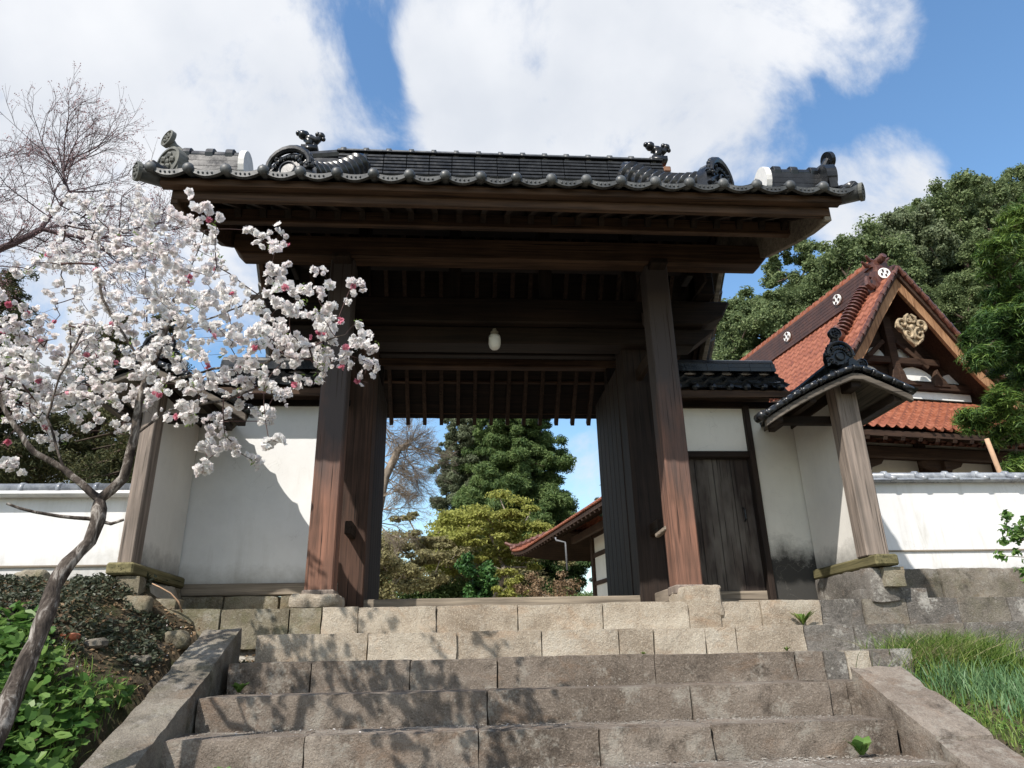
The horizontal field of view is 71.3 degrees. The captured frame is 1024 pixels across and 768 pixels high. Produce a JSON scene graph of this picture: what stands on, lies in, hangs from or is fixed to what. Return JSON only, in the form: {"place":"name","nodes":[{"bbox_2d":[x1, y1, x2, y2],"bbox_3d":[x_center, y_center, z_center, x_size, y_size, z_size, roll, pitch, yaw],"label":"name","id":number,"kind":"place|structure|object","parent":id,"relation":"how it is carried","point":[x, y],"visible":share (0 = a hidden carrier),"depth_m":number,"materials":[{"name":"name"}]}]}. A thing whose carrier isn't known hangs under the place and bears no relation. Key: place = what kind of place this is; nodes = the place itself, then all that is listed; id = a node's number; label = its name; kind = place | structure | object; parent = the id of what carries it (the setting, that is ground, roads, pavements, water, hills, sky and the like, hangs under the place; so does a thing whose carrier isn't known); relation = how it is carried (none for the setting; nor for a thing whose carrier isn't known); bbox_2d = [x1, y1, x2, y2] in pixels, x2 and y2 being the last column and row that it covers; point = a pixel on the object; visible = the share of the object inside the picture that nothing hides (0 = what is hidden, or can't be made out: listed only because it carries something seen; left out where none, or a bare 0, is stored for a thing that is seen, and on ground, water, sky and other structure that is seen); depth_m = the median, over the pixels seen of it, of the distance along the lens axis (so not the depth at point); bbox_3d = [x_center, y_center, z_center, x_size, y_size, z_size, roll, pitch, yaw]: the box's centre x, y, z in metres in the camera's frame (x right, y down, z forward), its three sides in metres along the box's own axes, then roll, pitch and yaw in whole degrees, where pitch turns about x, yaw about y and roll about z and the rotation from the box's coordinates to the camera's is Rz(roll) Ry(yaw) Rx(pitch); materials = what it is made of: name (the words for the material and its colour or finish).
{"place":"outdoors","nodes":[
{"label":"outdoors","id":0,"kind":"place"},
{"bbox_2d":[0,582,1023,767],"bbox_3d":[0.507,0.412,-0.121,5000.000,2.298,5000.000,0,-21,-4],"label":"ground","id":1,"kind":"structure","parent":0,"point":[90,748],"depth_m":4.85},
{"bbox_2d":[12,570,50,582],"bbox_3d":[-3.861,1.599,5.752,0.279,0.188,0.196,0,-21,-4],"label":"loose stone","id":2,"kind":"object","parent":1,"relation":"on","point":[45,575],"visible":0.34,"depth_m":5.70,"materials":[{"name":"beige stone"}]},
{"bbox_2d":[0,267,74,483],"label":"conifer","id":3,"kind":"object","parent":1,"relation":"on","point":[16,447],"visible":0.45,"depth_m":15.58,"materials":[{"name":"green plant"}]},
{"bbox_2d":[0,483,130,580],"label":"wall","id":4,"kind":"structure","parent":1,"relation":"on","point":[33,541],"depth_m":6.50,"materials":[{"name":"white paint"}]},
{"bbox_2d":[0,600,136,767],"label":"leafy ground cover","id":5,"kind":"object","parent":1,"relation":"on","point":[37,712],"visible":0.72,"depth_m":4.08,"materials":[{"name":"green plant"}]},
{"bbox_2d":[0,618,139,766],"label":"shrub","id":6,"kind":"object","parent":1,"relation":"on","point":[80,707],"depth_m":4.39,"materials":[{"name":"green plant"}]},
{"bbox_2d":[61,631,81,641],"bbox_3d":[-3.002,1.721,4.854,0.134,0.082,0.088,-4,-21,7],"label":"loose stone","id":7,"kind":"object","parent":1,"relation":"on","point":[73,635],"visible":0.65,"depth_m":4.82,"materials":[{"name":"red stone"}]},
{"bbox_2d":[6,315,137,483],"bbox_3d":[-9.713,1.832,16.482,3.492,7.837,3.566,17,-28,-39],"label":"conifer","id":8,"kind":"object","parent":1,"relation":"on","point":[83,447],"visible":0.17,"depth_m":16.14,"materials":[{"name":"green plant"}]},
{"bbox_2d":[84,639,107,650],"bbox_3d":[-2.869,1.798,4.901,0.160,0.092,0.119,0,-21,-4],"label":"loose stone","id":9,"kind":"object","parent":1,"relation":"on","point":[98,644],"visible":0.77,"depth_m":4.86,"materials":[{"name":"grey stone"}]},
{"bbox_2d":[0,61,205,331],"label":"bare cherry tree","id":10,"kind":"object","parent":1,"relation":"on","point":[18,238],"visible":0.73,"depth_m":9.67,"materials":[{"name":"white plant"}]},
{"bbox_2d":[0,572,253,675],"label":"ivy","id":11,"kind":"object","parent":1,"relation":"on","point":[74,584],"visible":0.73,"depth_m":5.24,"materials":[{"name":"green plant"}]},
{"bbox_2d":[59,305,194,482],"bbox_3d":[-7.409,1.459,14.524,3.142,7.015,2.940,0,-21,-4],"label":"conifer","id":12,"kind":"object","parent":1,"relation":"on","point":[110,458],"visible":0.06,"depth_m":13.88,"materials":[{"name":"green plant"}]},
{"bbox_2d":[0,579,254,703],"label":"fallen leaves","id":13,"kind":"object","parent":1,"relation":"on","point":[86,621],"visible":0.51,"depth_m":5.15,"materials":[{"name":"plant"}]},
{"bbox_2d":[120,595,155,614],"bbox_3d":[-2.944,1.743,5.603,0.242,0.162,0.172,0,-21,-4],"label":"loose stone","id":14,"kind":"object","parent":1,"relation":"on","point":[147,604],"visible":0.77,"depth_m":5.55,"materials":[{"name":"beige stone"}]},
{"bbox_2d":[125,654,152,666],"bbox_3d":[-2.617,1.946,5.002,0.182,0.102,0.140,0,-21,-4],"label":"loose stone","id":15,"kind":"object","parent":1,"relation":"on","point":[143,658],"visible":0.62,"depth_m":4.97,"materials":[{"name":"grey stone"}]},
{"bbox_2d":[81,628,241,767],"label":"stone curb","id":16,"kind":"structure","parent":1,"relation":"on","point":[154,720],"depth_m":4.37,"materials":[{"name":"grey stone"}]},
{"bbox_2d":[80,318,254,609],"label":"wing wall","id":17,"kind":"structure","parent":1,"relation":"on","point":[151,543],"depth_m":6.38,"materials":[{"name":"white paint"}]},
{"bbox_2d":[152,583,182,612],"bbox_3d":[-2.753,1.707,5.696,0.260,0.227,0.043,5,-22,-16],"label":"dead stick","id":18,"kind":"object","parent":1,"relation":"on","point":[177,600],"visible":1,"depth_m":5.70,"materials":[{"name":"brown wood"}]},
{"bbox_2d":[164,630,190,649],"bbox_3d":[-2.554,1.954,5.446,0.198,0.150,0.160,0,-21,-4],"label":"loose stone","id":19,"kind":"object","parent":1,"relation":"on","point":[179,639],"visible":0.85,"depth_m":5.39,"materials":[{"name":"grey stone"}]},
{"bbox_2d":[0,183,380,750],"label":"blossom tree","id":20,"kind":"object","parent":1,"relation":"on","point":[102,356],"visible":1,"depth_m":3.91,"materials":[{"name":"white plant"}]},
{"bbox_2d":[178,357,350,608],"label":"side wall","id":21,"kind":"structure","parent":1,"relation":"on","point":[245,540],"depth_m":7.17,"materials":[{"name":"white paint"}]},
{"bbox_2d":[6,582,594,731],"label":"fallen petals","id":22,"kind":"object","parent":1,"relation":"on","point":[261,693],"visible":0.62,"depth_m":4.72,"materials":[{"name":"plant"}]},
{"bbox_2d":[379,529,437,598],"bbox_3d":[-5.692,8.124,28.466,4.929,4.821,3.219,11,-25,-29],"label":"shrub","id":23,"kind":"object","parent":1,"relation":"on","point":[388,563],"visible":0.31,"depth_m":28.64,"materials":[{"name":"green plant"}]},
{"bbox_2d":[382,418,457,560],"bbox_3d":[-2.480,2.510,16.179,2.121,6.240,2.163,18,-28,-40],"label":"bare tree","id":24,"kind":"object","parent":1,"relation":"on","point":[395,455],"visible":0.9,"depth_m":16.23,"materials":[{"name":"grey plant"}]},
{"bbox_2d":[381,511,472,596],"bbox_3d":[-4.605,8.745,32.060,5.462,6.226,4.181,-9,-23,20],"label":"shrub","id":25,"kind":"object","parent":1,"relation":"on","point":[438,543],"visible":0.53,"depth_m":32.23,"materials":[{"name":"green plant"}]},
{"bbox_2d":[408,542,485,593],"bbox_3d":[-3.340,10.830,37.529,4.478,6.270,3.988,0,-21,-4],"label":"olive tree","id":26,"kind":"object","parent":1,"relation":"on","point":[459,575],"visible":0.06,"depth_m":37.20,"materials":[{"name":"green plant"}]},
{"bbox_2d":[383,572,514,598],"bbox_3d":[-4.640,11.249,36.130,11.839,4.508,3.403,0,-21,-4],"label":"green shrub","id":27,"kind":"object","parent":1,"relation":"on","point":[451,590],"visible":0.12,"depth_m":35.96,"materials":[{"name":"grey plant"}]},
{"bbox_2d":[426,418,490,528],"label":"cedar tree","id":28,"kind":"object","parent":1,"relation":"on","point":[461,434],"visible":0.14,"depth_m":56.53,"materials":[{"name":"green foliage"},{"name":"dark bark"}]},
{"bbox_2d":[453,551,499,597],"bbox_3d":[-1.472,8.975,29.562,1.964,3.857,2.189,0,-21,-4],"label":"green shrub","id":29,"kind":"object","parent":1,"relation":"on","point":[484,576],"visible":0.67,"depth_m":29.43,"materials":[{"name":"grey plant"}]},
{"bbox_2d":[422,489,553,597],"bbox_3d":[-0.818,9.061,35.094,8.407,7.691,5.595,0,-21,-4],"label":"maple tree","id":30,"kind":"object","parent":1,"relation":"on","point":[468,524],"visible":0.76,"depth_m":35.12,"materials":[{"name":"green plant"}]},
{"bbox_2d":[132,130,865,607],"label":"temple gate","id":31,"kind":"structure","parent":1,"relation":"on","point":[588,288],"depth_m":7.53,"materials":[{"name":"brown wood"}]},
{"bbox_2d":[367,372,387,598],"bbox_3d":[-1.615,1.233,8.296,0.108,2.560,1.302,0,-21,-4],"label":"door leaf","id":32,"kind":"structure","parent":31,"relation":"in","point":[381,413],"depth_m":8.30,"materials":[{"name":"brown wood"}]},
{"bbox_2d":[488,328,500,350],"bbox_3d":[-0.192,-0.463,7.762,0.132,0.245,0.245,0,-21,-4],"label":"hanging lamp","id":33,"kind":"object","parent":31,"relation":"hanging from","point":[494,340],"visible":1,"depth_m":7.65,"materials":[{"name":"white glass"}]},
{"bbox_2d":[595,369,633,595],"bbox_3d":[1.244,1.254,8.510,0.108,2.560,1.302,0,-21,-4],"label":"door leaf","id":34,"kind":"structure","parent":31,"relation":"in","point":[610,450],"depth_m":8.40,"materials":[{"name":"brown wood"}]},
{"bbox_2d":[425,535,577,596],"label":"shrub","id":35,"kind":"object","parent":1,"relation":"on","point":[527,572],"visible":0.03,"depth_m":44.22,"materials":[{"name":"green plant"}]},
{"bbox_2d":[491,574,529,596],"bbox_3d":[0.012,9.035,28.436,1.934,2.868,1.881,12,-25,-31],"label":"pale shrub","id":36,"kind":"object","parent":1,"relation":"on","point":[508,590],"visible":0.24,"depth_m":28.48,"materials":[{"name":"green plant"}]},
{"bbox_2d":[441,418,592,596],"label":"cedar tree","id":37,"kind":"object","parent":1,"relation":"on","point":[518,454],"visible":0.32,"depth_m":53.26,"materials":[{"name":"green plant"}]},
{"bbox_2d":[512,570,583,596],"bbox_3d":[0.786,5.192,16.826,1.878,1.585,1.806,0,-21,-4],"label":"brown bush","id":38,"kind":"object","parent":1,"relation":"on","point":[558,590],"visible":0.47,"depth_m":17.03,"materials":[{"name":"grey plant"}]},
{"bbox_2d":[167,597,1023,649],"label":"stone step","id":39,"kind":"object","parent":1,"relation":"on","point":[252,623],"visible":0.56,"depth_m":6.01,"materials":[{"name":"beige stone"}]},
{"bbox_2d":[289,592,345,607],"bbox_3d":[-1.678,1.890,6.186,0.412,0.137,0.496,0,-21,-4],"label":"base stone","id":40,"kind":"object","parent":39,"relation":"on","point":[309,600],"visible":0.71,"depth_m":5.97,"materials":[{"name":"beige stone"}]},
{"bbox_2d":[669,584,724,617],"bbox_3d":[1.637,1.969,6.376,0.346,0.302,0.580,0,-21,-4],"label":"base stone","id":41,"kind":"object","parent":39,"relation":"on","point":[706,599],"visible":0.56,"depth_m":6.13,"materials":[{"name":"beige stone"}]},
{"bbox_2d":[651,360,818,601],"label":"side wall","id":42,"kind":"structure","parent":39,"relation":"on","point":[755,543],"depth_m":7.66,"materials":[{"name":"white paint"}]},
{"bbox_2d":[683,408,746,450],"bbox_3d":[2.029,0.509,7.895,1.075,0.530,0.095,0,-21,-4],"label":"over door panel","id":43,"kind":"structure","parent":42,"relation":"in","point":[706,429],"depth_m":7.86,"materials":[{"name":"white paint"}]},
{"bbox_2d":[689,459,767,600],"bbox_3d":[2.092,1.507,7.492,0.995,1.475,0.088,0,-21,-4],"label":"side door","id":44,"kind":"structure","parent":42,"relation":"in","point":[728,543],"depth_m":7.50,"materials":[{"name":"brown wood"}]},
{"bbox_2d":[754,327,927,603],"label":"wing wall","id":45,"kind":"structure","parent":39,"relation":"on","point":[834,405],"depth_m":6.80,"materials":[{"name":"white paint"}]},
{"bbox_2d":[530,755,956,767],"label":"stone step","id":46,"kind":"object","parent":1,"relation":"on","point":[900,764],"visible":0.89,"depth_m":3.98,"materials":[{"name":"grey stone"}]},
{"bbox_2d":[160,715,899,767],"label":"stone step","id":47,"kind":"object","parent":46,"relation":"on","point":[541,745],"visible":0.89,"depth_m":4.16,"materials":[{"name":"grey stone"}]},
{"bbox_2d":[195,679,860,733],"bbox_3d":[0.338,2.215,4.834,4.694,0.313,0.467,0,-21,-4],"label":"stone step","id":48,"kind":"object","parent":47,"relation":"on","point":[246,713],"visible":0.57,"depth_m":4.63,"materials":[{"name":"grey stone"}]},
{"bbox_2d":[231,682,247,692],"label":"weed","id":49,"kind":"object","parent":48,"relation":"on","point":[238,687],"visible":1,"depth_m":4.86,"materials":[{"name":"green plant"}]},
{"bbox_2d":[226,648,914,693],"bbox_3d":[0.502,2.190,5.329,5.012,0.312,0.452,0,-21,-4],"label":"stone step","id":50,"kind":"object","parent":48,"relation":"on","point":[409,674],"visible":0.61,"depth_m":5.13,"materials":[{"name":"beige stone"}]},
{"bbox_2d":[254,621,1023,662],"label":"stone step","id":51,"kind":"object","parent":50,"relation":"on","point":[445,645],"visible":0.51,"depth_m":5.58,"materials":[{"name":"beige stone"}]},
{"bbox_2d":[787,610,816,624],"bbox_3d":[2.484,1.986,6.071,0.256,0.116,0.143,-9,-23,20],"label":"weed","id":52,"kind":"object","parent":51,"relation":"on","point":[801,618],"visible":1,"depth_m":6.06,"materials":[{"name":"green plant"}]},
{"bbox_2d":[174,680,936,767],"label":"gravel","id":53,"kind":"structure","parent":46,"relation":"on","point":[787,760],"depth_m":4.17,"materials":[{"name":"grey gravel"}]},
{"bbox_2d":[848,735,872,754],"bbox_3d":[2.027,2.111,4.160,0.185,0.099,0.129,0,-21,-4],"label":"weed","id":54,"kind":"object","parent":46,"relation":"on","point":[859,744],"visible":1,"depth_m":4.15,"materials":[{"name":"green plant"}]},
{"bbox_2d":[504,253,1023,595],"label":"temple hall","id":55,"kind":"structure","parent":1,"relation":"on","point":[880,314],"depth_m":18.72,"materials":[{"name":"red tile"}]},
{"bbox_2d":[828,620,1023,684],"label":"grass tuft","id":56,"kind":"object","parent":1,"relation":"on","point":[966,649],"visible":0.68,"depth_m":5.39,"materials":[{"name":"plant"}]},
{"bbox_2d":[850,666,1023,767],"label":"stone curb","id":57,"kind":"structure","parent":1,"relation":"on","point":[930,724],"depth_m":4.26,"materials":[{"name":"grey stone"}]},
{"bbox_2d":[906,652,1013,715],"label":"narcissus leaves","id":58,"kind":"object","parent":1,"relation":"on","point":[981,680],"visible":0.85,"depth_m":5.06,"materials":[{"name":"green plant"}]},
{"bbox_2d":[921,676,1023,751],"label":"clover","id":59,"kind":"object","parent":1,"relation":"on","point":[987,721],"visible":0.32,"depth_m":4.74,"materials":[{"name":"green plant"}]},
{"bbox_2d":[949,193,1023,472],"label":"pine tree","id":60,"kind":"object","parent":1,"relation":"on","point":[997,320],"visible":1,"depth_m":11.98,"materials":[{"name":"green plant"}]},
{"bbox_2d":[952,656,1023,715],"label":"narcissus leaves","id":61,"kind":"object","parent":1,"relation":"on","point":[1018,684],"visible":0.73,"depth_m":4.98,"materials":[{"name":"green plant"}]},
{"bbox_2d":[984,438,1001,472],"bbox_3d":[7.496,2.068,10.540,0.364,2.628,0.084,0,-21,-4],"label":"prop pole","id":62,"kind":"object","parent":1,"relation":"on","point":[993,456],"visible":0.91,"depth_m":10.88,"materials":[{"name":"brown wood"}]},
{"bbox_2d":[981,679,1023,726],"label":"narcissus leaves","id":63,"kind":"object","parent":1,"relation":"on","point":[1018,695],"visible":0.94,"depth_m":4.75,"materials":[{"name":"green plant"}]},
{"bbox_2d":[993,509,1023,583],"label":"leafy shrub","id":64,"kind":"object","parent":1,"relation":"on","point":[1017,536],"visible":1,"depth_m":8.02,"materials":[{"name":"green plant"}]},
{"bbox_2d":[0,0,1023,596],"label":"sky","id":65,"kind":"structure","parent":0,"point":[903,94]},
{"bbox_2d":[872,471,1023,597],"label":"wall","id":66,"kind":"structure","parent":0,"point":[943,535],"depth_m":8.97,"materials":[{"name":"white paint"}]},
{"bbox_2d":[923,264,988,325],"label":"hill","id":67,"kind":"structure","parent":0,"point":[944,274],"depth_m":63.92,"materials":[{"name":"green plant"}]},
{"bbox_2d":[586,485,602,582],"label":"distant tree","id":68,"kind":"object","parent":67,"relation":"on","point":[600,515],"depth_m":60.91,"materials":[{"name":"green plant"}]},
{"bbox_2d":[712,348,723,359],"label":"evergreen tree","id":69,"kind":"object","parent":67,"relation":"on","point":[714,357],"visible":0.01,"depth_m":57.06,"materials":[{"name":"green plant"}]},
{"bbox_2d":[714,285,788,350],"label":"evergreen tree","id":70,"kind":"object","parent":67,"relation":"on","point":[740,303],"visible":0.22,"depth_m":61.71,"materials":[{"name":"green plant"}]},
{"bbox_2d":[717,298,788,359],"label":"evergreen tree","id":71,"kind":"object","parent":67,"relation":"on","point":[771,315],"visible":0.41,"depth_m":55.34,"materials":[{"name":"green plant"}]},
{"bbox_2d":[758,237,838,306],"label":"evergreen tree","id":72,"kind":"object","parent":67,"relation":"on","point":[775,275],"visible":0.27,"depth_m":64.72,"materials":[{"name":"green plant"}]},
{"bbox_2d":[769,271,840,324],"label":"evergreen tree","id":73,"kind":"object","parent":67,"relation":"on","point":[806,291],"visible":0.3,"depth_m":59.62,"materials":[{"name":"green plant"}]},
{"bbox_2d":[818,251,875,277],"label":"evergreen tree","id":74,"kind":"object","parent":67,"relation":"on","point":[841,271],"visible":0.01,"depth_m":67.90,"materials":[{"name":"green plant"}]},
{"bbox_2d":[802,213,931,300],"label":"evergreen tree","id":75,"kind":"object","parent":67,"relation":"on","point":[839,253],"visible":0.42,"depth_m":58.56,"materials":[{"name":"green plant"}]},
{"bbox_2d":[845,259,932,297],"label":"evergreen tree","id":76,"kind":"object","parent":67,"relation":"on","point":[916,274],"visible":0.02,"depth_m":52.46,"materials":[{"name":"green plant"}]},
{"bbox_2d":[873,201,962,290],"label":"evergreen tree","id":77,"kind":"object","parent":67,"relation":"on","point":[932,240],"visible":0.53,"depth_m":60.64,"materials":[{"name":"green plant"}]},
{"bbox_2d":[903,198,967,263],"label":"evergreen tree","id":78,"kind":"object","parent":67,"relation":"on","point":[914,203],"visible":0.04,"depth_m":72.38,"materials":[{"name":"green plant"}]},
{"bbox_2d":[899,167,1011,273],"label":"evergreen tree","id":79,"kind":"object","parent":67,"relation":"on","point":[970,184],"visible":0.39,"depth_m":63.91,"materials":[{"name":"green plant"}]},
{"bbox_2d":[922,270,992,332],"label":"evergreen tree","id":80,"kind":"object","parent":67,"relation":"on","point":[952,290],"visible":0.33,"depth_m":53.01,"materials":[{"name":"green plant"}]},
{"bbox_2d":[930,175,1014,214],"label":"evergreen tree","id":81,"kind":"object","parent":67,"relation":"on","point":[996,206],"visible":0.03,"depth_m":71.00,"materials":[{"name":"green plant"}]},
{"bbox_2d":[953,227,1021,301],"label":"evergreen tree","id":82,"kind":"object","parent":67,"relation":"on","point":[969,246],"visible":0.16,"depth_m":56.74,"materials":[{"name":"green plant"}]},
{"bbox_2d":[964,334,1023,385],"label":"evergreen tree","id":83,"kind":"object","parent":67,"relation":"on","point":[1001,360],"depth_m":41.61,"materials":[{"name":"green plant"}]},
{"bbox_2d":[981,200,1023,231],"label":"evergreen tree","id":84,"kind":"object","parent":67,"relation":"on","point":[987,221],"visible":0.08,"depth_m":62.95,"materials":[{"name":"green plant"}]},
{"bbox_2d":[991,163,1023,207],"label":"evergreen tree","id":85,"kind":"object","parent":67,"relation":"on","point":[1016,188],"visible":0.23,"depth_m":71.98,"materials":[{"name":"green plant"}]},
{"bbox_2d":[992,242,1023,281],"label":"evergreen tree","id":86,"kind":"object","parent":67,"relation":"on","point":[1012,253],"visible":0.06,"depth_m":54.03,"materials":[{"name":"green plant"}]},
{"bbox_2d":[918,654,1023,750],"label":"grass","id":87,"kind":"structure","parent":0,"point":[954,701],"depth_m":4.68,"materials":[{"name":"green plant"}]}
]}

